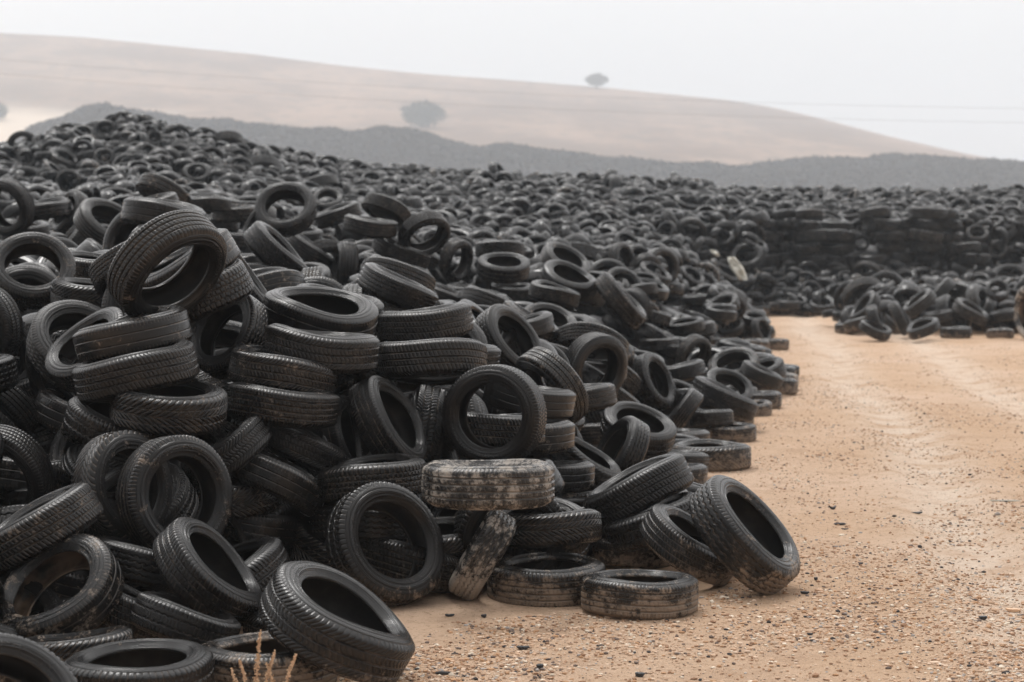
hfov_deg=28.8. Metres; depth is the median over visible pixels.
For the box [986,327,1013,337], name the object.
tyre
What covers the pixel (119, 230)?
tyre
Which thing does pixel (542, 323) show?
tyre
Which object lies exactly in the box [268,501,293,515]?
tyre
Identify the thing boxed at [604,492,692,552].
tyre
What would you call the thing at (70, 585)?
tyre
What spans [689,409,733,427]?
tyre
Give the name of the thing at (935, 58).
sky
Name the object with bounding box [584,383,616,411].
tyre
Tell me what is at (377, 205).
tyre
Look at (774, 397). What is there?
tyre
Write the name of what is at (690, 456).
tyre
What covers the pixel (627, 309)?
tyre
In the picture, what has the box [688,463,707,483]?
tyre
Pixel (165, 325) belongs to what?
tyre
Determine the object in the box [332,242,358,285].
tyre
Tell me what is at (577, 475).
tyre
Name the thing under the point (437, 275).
tyre
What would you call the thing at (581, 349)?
tyre
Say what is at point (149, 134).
tyre
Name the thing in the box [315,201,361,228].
tyre
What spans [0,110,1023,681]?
tyre pile
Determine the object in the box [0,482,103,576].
tyre
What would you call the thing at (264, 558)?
tyre
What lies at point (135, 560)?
tyre
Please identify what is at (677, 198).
tyre
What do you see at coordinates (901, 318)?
tyre
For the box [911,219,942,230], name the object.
tyre
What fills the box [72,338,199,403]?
tyre
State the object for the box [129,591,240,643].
tyre
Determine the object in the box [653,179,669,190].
tyre
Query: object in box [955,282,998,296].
tyre
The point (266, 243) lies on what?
tyre
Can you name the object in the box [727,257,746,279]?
tyre
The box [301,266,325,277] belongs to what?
tyre
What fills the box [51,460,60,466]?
tyre
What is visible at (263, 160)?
tyre
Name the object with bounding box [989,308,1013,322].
tyre
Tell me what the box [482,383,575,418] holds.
tyre
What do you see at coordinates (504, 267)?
tyre
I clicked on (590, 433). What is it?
tyre
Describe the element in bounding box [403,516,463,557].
tyre
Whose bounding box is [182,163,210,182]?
tyre
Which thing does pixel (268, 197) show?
tyre
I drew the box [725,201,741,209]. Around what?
tyre
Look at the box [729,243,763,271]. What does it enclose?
tyre
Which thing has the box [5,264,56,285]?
tyre
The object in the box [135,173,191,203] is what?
tyre
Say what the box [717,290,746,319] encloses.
tyre
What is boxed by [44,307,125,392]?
tyre
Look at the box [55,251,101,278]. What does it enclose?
tyre
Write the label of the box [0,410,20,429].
tyre
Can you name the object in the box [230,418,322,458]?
tyre
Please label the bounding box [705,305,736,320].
tyre
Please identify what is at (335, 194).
tyre
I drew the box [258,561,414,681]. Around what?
tyre
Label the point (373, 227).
tyre
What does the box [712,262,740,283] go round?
tyre
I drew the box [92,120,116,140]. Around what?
tyre
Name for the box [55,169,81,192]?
tyre
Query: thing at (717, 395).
tyre
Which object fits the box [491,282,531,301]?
tyre
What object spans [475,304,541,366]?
tyre
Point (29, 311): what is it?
tyre
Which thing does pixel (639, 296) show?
tyre
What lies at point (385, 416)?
tyre
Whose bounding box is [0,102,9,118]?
tree
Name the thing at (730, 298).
tyre
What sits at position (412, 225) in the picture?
tyre
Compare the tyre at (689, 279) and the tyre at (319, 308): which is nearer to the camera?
the tyre at (319, 308)
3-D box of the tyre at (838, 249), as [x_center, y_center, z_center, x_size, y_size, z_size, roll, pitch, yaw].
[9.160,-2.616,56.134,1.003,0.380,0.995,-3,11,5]
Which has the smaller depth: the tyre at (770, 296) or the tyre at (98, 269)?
the tyre at (98, 269)
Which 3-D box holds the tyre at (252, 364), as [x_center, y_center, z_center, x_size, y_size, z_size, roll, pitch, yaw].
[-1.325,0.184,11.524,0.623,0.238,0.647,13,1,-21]
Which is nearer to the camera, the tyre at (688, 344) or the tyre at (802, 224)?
the tyre at (688, 344)
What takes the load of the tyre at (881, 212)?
on the tyre at (878, 225)
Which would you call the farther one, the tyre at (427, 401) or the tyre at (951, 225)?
the tyre at (951, 225)
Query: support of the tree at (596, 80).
on the hill
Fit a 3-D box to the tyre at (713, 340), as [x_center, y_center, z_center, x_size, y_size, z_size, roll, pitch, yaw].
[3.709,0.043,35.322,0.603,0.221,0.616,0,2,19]
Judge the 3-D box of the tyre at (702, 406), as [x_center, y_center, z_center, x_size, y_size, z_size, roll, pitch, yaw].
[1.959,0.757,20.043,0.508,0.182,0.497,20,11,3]
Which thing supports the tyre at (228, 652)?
on the ground
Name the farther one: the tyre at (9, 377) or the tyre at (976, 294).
the tyre at (976, 294)
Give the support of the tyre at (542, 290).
on the tyre pile
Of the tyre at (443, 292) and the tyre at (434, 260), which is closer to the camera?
the tyre at (443, 292)
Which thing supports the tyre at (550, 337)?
on the tyre pile
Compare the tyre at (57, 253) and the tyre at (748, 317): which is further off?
the tyre at (748, 317)
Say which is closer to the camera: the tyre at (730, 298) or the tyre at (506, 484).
the tyre at (506, 484)
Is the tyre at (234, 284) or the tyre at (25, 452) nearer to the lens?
the tyre at (25, 452)
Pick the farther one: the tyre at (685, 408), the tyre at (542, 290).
the tyre at (542, 290)
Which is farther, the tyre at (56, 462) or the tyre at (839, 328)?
the tyre at (839, 328)
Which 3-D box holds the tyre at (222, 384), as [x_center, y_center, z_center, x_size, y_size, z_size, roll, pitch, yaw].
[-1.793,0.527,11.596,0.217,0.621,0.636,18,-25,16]
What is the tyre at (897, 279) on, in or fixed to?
on the tyre pile
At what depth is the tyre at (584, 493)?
13.80 m
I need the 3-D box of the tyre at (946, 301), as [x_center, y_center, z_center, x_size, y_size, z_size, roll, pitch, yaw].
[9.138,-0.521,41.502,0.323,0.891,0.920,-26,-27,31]
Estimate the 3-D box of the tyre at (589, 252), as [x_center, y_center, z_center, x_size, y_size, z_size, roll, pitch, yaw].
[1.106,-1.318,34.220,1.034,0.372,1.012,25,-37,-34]
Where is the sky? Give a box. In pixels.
[0,0,1023,160]
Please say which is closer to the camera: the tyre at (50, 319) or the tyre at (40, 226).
the tyre at (50, 319)
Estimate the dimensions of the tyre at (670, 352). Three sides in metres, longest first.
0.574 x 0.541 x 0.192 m
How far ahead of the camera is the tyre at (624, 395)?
18.35 m
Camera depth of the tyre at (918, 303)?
40.51 m
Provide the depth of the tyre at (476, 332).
14.64 m
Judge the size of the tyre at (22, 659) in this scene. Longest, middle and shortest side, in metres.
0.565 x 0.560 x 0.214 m
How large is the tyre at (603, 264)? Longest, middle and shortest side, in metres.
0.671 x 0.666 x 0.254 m
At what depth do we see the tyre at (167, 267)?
11.74 m
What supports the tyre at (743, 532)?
on the ground
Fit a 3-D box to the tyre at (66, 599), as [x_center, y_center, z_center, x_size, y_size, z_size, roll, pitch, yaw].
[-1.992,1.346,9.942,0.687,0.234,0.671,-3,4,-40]
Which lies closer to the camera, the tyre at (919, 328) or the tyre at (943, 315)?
the tyre at (919, 328)
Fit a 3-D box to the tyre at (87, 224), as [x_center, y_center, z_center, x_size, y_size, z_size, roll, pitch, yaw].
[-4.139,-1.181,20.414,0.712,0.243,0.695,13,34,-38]
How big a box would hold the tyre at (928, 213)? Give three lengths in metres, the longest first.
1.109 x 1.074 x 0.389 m
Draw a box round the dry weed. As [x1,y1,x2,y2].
[230,630,296,681]
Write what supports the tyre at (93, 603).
on the tyre at (49, 599)
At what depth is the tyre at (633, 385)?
19.00 m
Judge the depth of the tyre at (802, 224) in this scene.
55.50 m
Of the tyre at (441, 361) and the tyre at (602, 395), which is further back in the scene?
the tyre at (602, 395)
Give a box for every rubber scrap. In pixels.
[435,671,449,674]
[517,645,528,649]
[536,663,543,668]
[635,672,644,676]
[979,615,986,619]
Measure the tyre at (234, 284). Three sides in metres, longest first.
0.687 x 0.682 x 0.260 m
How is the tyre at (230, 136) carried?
on the tyre pile
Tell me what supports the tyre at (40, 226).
on the tyre pile
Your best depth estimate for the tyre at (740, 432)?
19.26 m
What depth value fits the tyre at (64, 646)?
8.71 m
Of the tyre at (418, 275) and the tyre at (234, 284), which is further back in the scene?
the tyre at (418, 275)
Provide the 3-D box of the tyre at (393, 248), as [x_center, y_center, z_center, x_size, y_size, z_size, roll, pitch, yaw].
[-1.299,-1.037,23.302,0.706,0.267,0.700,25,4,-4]
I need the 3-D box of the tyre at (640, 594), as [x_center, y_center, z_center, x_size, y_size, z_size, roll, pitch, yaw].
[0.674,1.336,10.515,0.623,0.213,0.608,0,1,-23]
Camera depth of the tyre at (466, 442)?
11.78 m
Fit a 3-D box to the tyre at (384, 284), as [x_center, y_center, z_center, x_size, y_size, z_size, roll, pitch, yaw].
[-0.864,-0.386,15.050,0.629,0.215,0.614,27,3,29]
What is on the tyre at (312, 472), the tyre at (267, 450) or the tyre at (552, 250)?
the tyre at (267, 450)
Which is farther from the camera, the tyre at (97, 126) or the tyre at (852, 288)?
the tyre at (97, 126)
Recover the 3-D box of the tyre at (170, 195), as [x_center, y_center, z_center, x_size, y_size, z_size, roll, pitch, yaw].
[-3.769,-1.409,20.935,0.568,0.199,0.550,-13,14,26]
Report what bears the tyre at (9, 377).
on the tyre pile
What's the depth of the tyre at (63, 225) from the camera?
23.53 m
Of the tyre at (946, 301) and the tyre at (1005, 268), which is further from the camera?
the tyre at (1005, 268)
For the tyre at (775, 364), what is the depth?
25.77 m
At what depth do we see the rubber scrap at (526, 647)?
9.52 m
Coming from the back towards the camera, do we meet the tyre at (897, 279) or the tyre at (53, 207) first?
the tyre at (897, 279)
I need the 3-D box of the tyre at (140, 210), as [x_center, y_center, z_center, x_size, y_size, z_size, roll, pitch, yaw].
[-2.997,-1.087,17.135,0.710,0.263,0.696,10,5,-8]
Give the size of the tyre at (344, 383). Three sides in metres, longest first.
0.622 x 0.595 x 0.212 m
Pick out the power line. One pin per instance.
(504, 92)
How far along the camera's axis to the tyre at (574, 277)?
22.12 m
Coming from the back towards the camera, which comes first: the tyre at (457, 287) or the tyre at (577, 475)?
the tyre at (457, 287)
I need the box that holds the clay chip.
[1005,608,1020,611]
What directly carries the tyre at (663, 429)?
on the tyre at (699, 471)
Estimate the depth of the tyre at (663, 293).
31.56 m
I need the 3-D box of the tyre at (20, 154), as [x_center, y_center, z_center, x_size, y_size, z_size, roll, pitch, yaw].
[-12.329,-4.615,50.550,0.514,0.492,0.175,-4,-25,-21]
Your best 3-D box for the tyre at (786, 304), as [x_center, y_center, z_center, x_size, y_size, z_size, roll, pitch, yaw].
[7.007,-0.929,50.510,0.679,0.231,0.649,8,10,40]
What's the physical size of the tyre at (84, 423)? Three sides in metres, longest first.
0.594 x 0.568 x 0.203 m
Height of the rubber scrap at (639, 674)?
0.020 m
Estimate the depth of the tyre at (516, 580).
10.65 m
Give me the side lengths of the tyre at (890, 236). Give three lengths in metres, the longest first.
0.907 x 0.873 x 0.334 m
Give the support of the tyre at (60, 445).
on the tyre pile
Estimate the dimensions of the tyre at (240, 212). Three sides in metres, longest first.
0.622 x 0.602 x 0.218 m
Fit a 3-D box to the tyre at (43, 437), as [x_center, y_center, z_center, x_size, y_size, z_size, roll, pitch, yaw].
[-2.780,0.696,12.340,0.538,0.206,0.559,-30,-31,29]
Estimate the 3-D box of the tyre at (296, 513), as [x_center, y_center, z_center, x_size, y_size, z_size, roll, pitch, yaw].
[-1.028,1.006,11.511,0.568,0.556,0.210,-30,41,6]
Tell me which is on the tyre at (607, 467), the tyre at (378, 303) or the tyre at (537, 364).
the tyre at (537, 364)
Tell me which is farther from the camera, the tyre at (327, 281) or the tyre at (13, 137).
the tyre at (13, 137)
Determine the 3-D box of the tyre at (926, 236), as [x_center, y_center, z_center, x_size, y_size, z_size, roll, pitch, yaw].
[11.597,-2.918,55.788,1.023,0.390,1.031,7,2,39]
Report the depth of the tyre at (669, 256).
34.66 m
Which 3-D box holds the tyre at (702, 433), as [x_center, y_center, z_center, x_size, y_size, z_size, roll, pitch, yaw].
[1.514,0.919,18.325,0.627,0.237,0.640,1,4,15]
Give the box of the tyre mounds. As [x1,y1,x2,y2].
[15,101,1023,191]
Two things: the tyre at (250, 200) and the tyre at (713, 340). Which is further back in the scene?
the tyre at (713, 340)
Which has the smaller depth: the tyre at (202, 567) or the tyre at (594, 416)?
the tyre at (202, 567)
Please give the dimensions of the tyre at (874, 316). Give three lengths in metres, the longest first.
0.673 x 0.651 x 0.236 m
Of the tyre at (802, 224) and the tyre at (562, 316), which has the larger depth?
the tyre at (802, 224)
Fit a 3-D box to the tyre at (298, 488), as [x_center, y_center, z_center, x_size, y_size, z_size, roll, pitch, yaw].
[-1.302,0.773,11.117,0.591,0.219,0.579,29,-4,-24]
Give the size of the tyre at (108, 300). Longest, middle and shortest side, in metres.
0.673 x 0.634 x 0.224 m
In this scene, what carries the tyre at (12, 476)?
on the tyre pile
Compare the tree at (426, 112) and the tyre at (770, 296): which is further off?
the tree at (426, 112)
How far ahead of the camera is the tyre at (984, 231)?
56.87 m
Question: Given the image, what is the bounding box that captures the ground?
[239,313,1023,681]
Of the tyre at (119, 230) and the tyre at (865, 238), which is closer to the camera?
the tyre at (119, 230)
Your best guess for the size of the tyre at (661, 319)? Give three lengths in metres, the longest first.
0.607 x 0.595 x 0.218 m
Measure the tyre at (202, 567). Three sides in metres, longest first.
0.610 x 0.598 x 0.219 m
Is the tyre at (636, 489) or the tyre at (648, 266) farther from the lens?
the tyre at (648, 266)
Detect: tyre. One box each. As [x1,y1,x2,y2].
[0,178,35,235]
[0,232,75,309]
[0,288,23,356]
[0,354,19,392]
[0,385,39,436]
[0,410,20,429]
[0,424,55,503]
[0,457,70,493]
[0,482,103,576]
[0,504,95,570]
[0,533,123,637]
[0,571,62,635]
[0,632,77,681]
[1,221,49,240]
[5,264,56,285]
[7,130,34,158]
[16,150,33,166]
[17,377,59,400]
[18,321,29,378]
[19,262,55,315]
[25,330,78,401]
[26,300,101,387]
[28,625,133,660]
[32,388,67,433]
[32,426,55,453]
[33,197,72,221]
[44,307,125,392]
[48,148,78,169]
[48,428,72,460]
[50,277,124,312]
[50,570,141,597]
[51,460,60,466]
[52,189,87,234]
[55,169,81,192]
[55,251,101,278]
[59,443,82,483]
[60,586,175,638]
[63,396,162,457]
[64,638,214,681]
[65,225,85,245]
[72,305,192,362]
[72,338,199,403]
[72,429,171,539]
[73,198,141,244]
[73,445,126,473]
[80,576,160,637]
[88,240,126,296]
[89,536,173,592]
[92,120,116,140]
[93,148,114,165]
[101,287,194,327]
[102,212,139,249]
[105,462,198,527]
[107,210,227,317]
[109,379,227,435]
[115,435,232,548]
[121,197,205,224]
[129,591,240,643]
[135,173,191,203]
[143,228,240,287]
[146,130,163,146]
[146,192,178,200]
[152,517,261,626]
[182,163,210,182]
[183,415,272,489]
[188,259,254,322]
[189,295,268,379]
[190,195,231,213]
[194,370,223,381]
[195,477,281,518]
[196,511,246,545]
[197,377,231,444]
[202,421,242,485]
[202,631,336,681]
[206,214,239,231]
[211,204,254,222]
[213,130,244,142]
[215,320,241,348]
[222,514,299,548]
[227,344,337,391]
[227,382,339,428]
[228,196,257,204]
[230,232,246,250]
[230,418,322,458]
[232,450,323,516]
[233,536,290,593]
[238,254,266,315]
[242,206,275,233]
[243,221,307,271]
[243,610,266,633]
[249,155,284,169]
[255,182,316,237]
[256,269,304,291]
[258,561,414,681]
[263,286,378,335]
[263,323,379,373]
[263,448,287,459]
[265,425,345,472]
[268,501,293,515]
[285,233,333,271]
[286,516,331,566]
[288,456,349,475]
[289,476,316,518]
[297,283,383,312]
[301,225,322,241]
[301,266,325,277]
[305,276,343,289]
[306,174,338,186]
[310,505,406,541]
[311,239,338,253]
[314,187,342,211]
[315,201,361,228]
[317,453,425,504]
[322,395,362,458]
[325,481,444,606]
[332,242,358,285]
[333,374,357,394]
[342,283,377,298]
[343,214,397,238]
[345,369,397,396]
[348,375,426,462]
[357,262,438,309]
[359,256,435,291]
[359,537,459,592]
[361,193,411,231]
[368,443,459,507]
[371,237,430,269]
[374,338,486,384]
[375,336,436,391]
[376,302,472,341]
[380,300,405,310]
[395,233,439,269]
[398,211,449,254]
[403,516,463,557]
[412,384,446,462]
[421,459,554,509]
[430,267,450,284]
[432,506,458,516]
[433,385,488,449]
[434,283,459,301]
[439,238,473,281]
[442,364,546,459]
[444,412,544,446]
[446,283,471,290]
[448,510,515,600]
[453,498,567,585]
[456,321,487,343]
[460,286,508,305]
[475,240,524,257]
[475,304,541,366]
[477,252,529,283]
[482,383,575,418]
[485,344,500,364]
[487,552,605,606]
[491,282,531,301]
[501,497,590,558]
[503,300,557,342]
[507,509,601,547]
[515,346,588,423]
[523,311,554,337]
[523,458,594,492]
[525,302,576,328]
[528,279,580,307]
[529,419,574,454]
[539,241,589,272]
[540,259,596,301]
[550,436,620,489]
[554,321,628,364]
[558,489,592,496]
[565,332,627,393]
[570,242,605,260]
[577,305,603,315]
[579,422,602,444]
[581,569,698,619]
[582,362,617,410]
[583,453,693,528]
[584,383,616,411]
[586,411,603,422]
[590,259,625,270]
[592,538,669,568]
[593,272,646,329]
[597,416,649,471]
[600,401,676,456]
[602,313,634,338]
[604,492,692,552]
[607,267,641,284]
[608,242,634,266]
[616,387,639,402]
[622,366,641,396]
[625,287,652,325]
[629,253,661,267]
[630,282,657,295]
[630,352,674,410]
[636,323,671,358]
[638,261,671,286]
[638,336,679,351]
[639,277,669,301]
[639,504,732,585]
[643,450,708,471]
[647,248,678,280]
[650,310,670,327]
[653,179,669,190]
[657,336,695,357]
[659,297,686,310]
[661,208,687,236]
[668,316,704,335]
[668,359,706,380]
[668,388,703,427]
[673,194,700,210]
[673,439,750,471]
[675,334,711,366]
[677,428,709,438]
[678,217,706,236]
[679,320,716,337]
[680,265,704,287]
[681,293,709,305]
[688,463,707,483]
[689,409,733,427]
[689,475,800,595]
[690,376,758,421]
[698,403,712,408]
[704,422,756,442]
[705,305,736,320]
[705,368,753,398]
[707,347,759,373]
[710,293,739,309]
[710,337,731,344]
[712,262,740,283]
[716,318,744,337]
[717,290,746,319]
[717,339,764,352]
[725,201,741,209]
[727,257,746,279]
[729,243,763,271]
[735,390,781,408]
[739,360,783,389]
[742,311,770,329]
[743,338,769,348]
[749,280,775,302]
[750,317,771,338]
[753,377,797,394]
[754,399,771,416]
[759,356,786,376]
[761,253,781,266]
[765,338,789,349]
[775,299,800,309]
[792,220,821,229]
[793,229,829,243]
[795,208,822,218]
[796,253,829,265]
[809,297,833,313]
[820,229,854,243]
[820,242,854,254]
[821,219,850,230]
[835,322,861,333]
[838,210,857,221]
[842,277,880,303]
[842,315,866,332]
[850,260,882,275]
[850,290,880,318]
[854,234,869,251]
[857,252,892,264]
[858,206,890,219]
[858,319,891,340]
[863,218,900,231]
[866,304,884,330]
[871,271,902,284]
[874,231,904,242]
[881,311,900,333]
[887,301,911,335]
[892,284,920,299]
[903,288,936,318]
[906,317,940,339]
[907,228,944,243]
[908,207,947,219]
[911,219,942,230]
[923,309,954,322]
[933,277,956,304]
[934,231,963,242]
[935,294,966,326]
[937,219,961,231]
[940,326,971,337]
[950,241,981,255]
[952,298,989,325]
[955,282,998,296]
[956,253,992,265]
[965,224,988,242]
[965,285,996,325]
[985,279,1009,301]
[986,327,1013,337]
[988,240,1007,258]
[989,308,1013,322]
[991,264,1023,278]
[994,300,1017,332]
[1014,286,1023,337]
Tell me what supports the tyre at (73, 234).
on the tyre pile
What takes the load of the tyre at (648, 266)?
on the tyre pile
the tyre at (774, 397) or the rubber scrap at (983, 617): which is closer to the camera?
the rubber scrap at (983, 617)
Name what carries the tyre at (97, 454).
on the tyre at (185, 501)
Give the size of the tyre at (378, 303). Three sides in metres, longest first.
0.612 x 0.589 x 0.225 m
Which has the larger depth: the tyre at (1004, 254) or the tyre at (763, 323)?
the tyre at (1004, 254)
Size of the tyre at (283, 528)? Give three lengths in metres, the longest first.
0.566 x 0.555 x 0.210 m
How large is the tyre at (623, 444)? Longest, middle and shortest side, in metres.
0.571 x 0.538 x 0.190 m
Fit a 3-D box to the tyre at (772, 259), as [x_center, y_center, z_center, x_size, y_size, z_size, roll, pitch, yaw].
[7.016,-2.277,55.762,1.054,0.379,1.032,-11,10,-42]
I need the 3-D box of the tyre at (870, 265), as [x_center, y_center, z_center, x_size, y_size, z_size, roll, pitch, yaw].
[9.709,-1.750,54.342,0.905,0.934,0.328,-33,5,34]
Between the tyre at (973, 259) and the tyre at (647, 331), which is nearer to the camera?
the tyre at (647, 331)
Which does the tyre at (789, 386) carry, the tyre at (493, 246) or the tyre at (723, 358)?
the tyre at (723, 358)
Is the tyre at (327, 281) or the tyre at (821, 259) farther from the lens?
the tyre at (821, 259)
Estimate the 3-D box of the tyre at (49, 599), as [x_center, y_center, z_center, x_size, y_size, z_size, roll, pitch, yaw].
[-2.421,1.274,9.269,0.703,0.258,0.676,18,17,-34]
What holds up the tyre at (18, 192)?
on the tyre pile
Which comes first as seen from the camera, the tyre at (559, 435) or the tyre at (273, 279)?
the tyre at (559, 435)
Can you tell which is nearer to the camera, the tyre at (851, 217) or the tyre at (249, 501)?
the tyre at (249, 501)
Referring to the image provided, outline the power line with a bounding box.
[0,59,1023,122]
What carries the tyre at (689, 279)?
on the tyre pile
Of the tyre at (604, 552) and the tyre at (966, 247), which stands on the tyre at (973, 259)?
the tyre at (966, 247)
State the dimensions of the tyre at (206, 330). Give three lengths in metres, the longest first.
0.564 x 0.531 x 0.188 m
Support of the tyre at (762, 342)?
on the ground
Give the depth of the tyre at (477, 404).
12.67 m
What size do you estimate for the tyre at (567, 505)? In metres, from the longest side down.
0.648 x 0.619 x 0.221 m
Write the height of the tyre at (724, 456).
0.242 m
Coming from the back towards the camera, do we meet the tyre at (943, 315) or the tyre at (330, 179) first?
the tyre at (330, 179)
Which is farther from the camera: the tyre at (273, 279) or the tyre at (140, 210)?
the tyre at (140, 210)
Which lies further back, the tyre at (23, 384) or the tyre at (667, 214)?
the tyre at (667, 214)
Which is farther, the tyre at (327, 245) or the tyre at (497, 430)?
the tyre at (327, 245)
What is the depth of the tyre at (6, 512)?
10.07 m
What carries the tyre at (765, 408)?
on the ground
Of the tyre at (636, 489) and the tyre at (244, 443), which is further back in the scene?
the tyre at (636, 489)
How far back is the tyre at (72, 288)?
12.96 m
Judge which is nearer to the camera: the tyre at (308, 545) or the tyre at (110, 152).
the tyre at (308, 545)
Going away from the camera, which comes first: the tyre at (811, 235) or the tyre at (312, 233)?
the tyre at (312, 233)
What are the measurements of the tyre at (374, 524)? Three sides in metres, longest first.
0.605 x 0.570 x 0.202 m
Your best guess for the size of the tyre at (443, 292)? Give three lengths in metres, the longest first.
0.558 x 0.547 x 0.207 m
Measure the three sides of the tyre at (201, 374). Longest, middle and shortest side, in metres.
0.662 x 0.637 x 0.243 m
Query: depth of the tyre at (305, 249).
22.87 m
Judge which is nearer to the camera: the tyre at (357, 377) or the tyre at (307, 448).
the tyre at (307, 448)
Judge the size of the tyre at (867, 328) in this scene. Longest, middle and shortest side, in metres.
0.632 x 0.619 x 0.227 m
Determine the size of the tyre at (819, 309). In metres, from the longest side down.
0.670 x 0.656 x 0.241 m
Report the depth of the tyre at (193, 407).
10.43 m
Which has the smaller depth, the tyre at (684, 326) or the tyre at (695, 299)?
the tyre at (684, 326)
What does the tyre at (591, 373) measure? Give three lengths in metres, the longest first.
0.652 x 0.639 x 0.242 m
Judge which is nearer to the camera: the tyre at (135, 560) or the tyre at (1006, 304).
the tyre at (135, 560)
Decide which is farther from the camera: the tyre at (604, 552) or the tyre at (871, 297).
the tyre at (871, 297)
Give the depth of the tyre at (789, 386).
25.07 m
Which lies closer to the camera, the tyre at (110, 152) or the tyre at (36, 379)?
the tyre at (36, 379)
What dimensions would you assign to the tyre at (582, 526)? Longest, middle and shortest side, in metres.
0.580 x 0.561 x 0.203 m
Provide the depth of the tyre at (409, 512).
10.59 m
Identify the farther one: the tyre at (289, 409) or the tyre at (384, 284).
the tyre at (384, 284)
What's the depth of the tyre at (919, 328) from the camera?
38.28 m
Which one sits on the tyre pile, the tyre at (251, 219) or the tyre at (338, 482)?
the tyre at (251, 219)
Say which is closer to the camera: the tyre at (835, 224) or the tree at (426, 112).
the tyre at (835, 224)
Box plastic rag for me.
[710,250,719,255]
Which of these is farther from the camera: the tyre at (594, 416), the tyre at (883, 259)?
the tyre at (883, 259)
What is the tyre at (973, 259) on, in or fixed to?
on the tyre pile
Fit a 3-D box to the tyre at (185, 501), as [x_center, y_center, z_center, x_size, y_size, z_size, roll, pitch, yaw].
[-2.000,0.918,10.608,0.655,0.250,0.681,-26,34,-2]
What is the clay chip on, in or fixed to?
on the ground
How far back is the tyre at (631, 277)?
30.81 m
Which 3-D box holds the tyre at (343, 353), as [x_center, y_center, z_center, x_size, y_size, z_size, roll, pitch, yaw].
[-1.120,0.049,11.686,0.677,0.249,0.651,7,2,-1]
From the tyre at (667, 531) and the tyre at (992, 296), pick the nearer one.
the tyre at (667, 531)
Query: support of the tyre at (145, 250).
on the tyre at (165, 325)
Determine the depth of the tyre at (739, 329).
37.56 m
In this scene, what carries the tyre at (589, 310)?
on the tyre pile
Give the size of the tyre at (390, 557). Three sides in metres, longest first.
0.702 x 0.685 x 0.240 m
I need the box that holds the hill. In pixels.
[0,33,989,165]
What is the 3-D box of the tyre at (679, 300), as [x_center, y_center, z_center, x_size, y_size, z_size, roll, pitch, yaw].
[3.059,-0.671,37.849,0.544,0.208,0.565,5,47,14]
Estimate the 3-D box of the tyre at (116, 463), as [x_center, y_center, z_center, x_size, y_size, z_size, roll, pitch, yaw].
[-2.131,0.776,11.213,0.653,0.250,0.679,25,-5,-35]
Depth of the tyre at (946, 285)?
42.42 m
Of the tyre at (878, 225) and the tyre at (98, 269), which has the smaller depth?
the tyre at (98, 269)
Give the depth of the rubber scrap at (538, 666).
9.10 m
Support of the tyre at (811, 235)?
on the tyre pile
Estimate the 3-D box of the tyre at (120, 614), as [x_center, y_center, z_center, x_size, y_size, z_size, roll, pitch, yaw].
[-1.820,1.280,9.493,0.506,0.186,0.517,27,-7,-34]
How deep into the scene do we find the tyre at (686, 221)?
51.94 m
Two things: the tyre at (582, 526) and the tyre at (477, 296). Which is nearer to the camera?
the tyre at (582, 526)
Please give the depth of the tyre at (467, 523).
11.07 m
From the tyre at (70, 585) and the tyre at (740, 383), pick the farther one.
the tyre at (740, 383)
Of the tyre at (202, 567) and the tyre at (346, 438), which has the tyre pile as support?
the tyre at (346, 438)
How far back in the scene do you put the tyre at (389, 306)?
14.80 m
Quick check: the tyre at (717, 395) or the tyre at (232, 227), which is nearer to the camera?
the tyre at (717, 395)
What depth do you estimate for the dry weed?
8.14 m
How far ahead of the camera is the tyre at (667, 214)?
51.90 m
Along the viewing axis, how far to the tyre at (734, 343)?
28.59 m
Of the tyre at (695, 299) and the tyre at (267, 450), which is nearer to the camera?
the tyre at (267, 450)
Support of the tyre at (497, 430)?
on the tyre pile
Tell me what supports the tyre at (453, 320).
on the tyre at (493, 354)
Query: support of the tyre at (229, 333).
on the tyre pile
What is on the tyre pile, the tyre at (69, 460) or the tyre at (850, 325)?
the tyre at (69, 460)
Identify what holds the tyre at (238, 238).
on the tyre pile
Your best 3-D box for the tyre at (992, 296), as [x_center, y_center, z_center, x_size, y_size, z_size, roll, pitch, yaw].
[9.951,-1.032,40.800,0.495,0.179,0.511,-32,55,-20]
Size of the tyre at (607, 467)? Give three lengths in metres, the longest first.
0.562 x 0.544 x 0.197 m
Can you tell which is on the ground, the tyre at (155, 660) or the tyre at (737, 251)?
the tyre at (155, 660)
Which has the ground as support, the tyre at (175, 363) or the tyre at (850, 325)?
the tyre at (850, 325)
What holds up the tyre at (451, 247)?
on the tyre pile
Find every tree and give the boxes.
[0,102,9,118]
[399,99,450,127]
[585,73,610,87]
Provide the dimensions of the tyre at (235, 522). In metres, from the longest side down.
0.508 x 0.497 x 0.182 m
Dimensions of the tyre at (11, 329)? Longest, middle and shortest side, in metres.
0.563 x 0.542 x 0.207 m
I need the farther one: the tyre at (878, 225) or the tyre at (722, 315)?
the tyre at (878, 225)
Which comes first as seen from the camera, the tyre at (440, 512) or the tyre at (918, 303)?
the tyre at (440, 512)
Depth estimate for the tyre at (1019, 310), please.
38.85 m

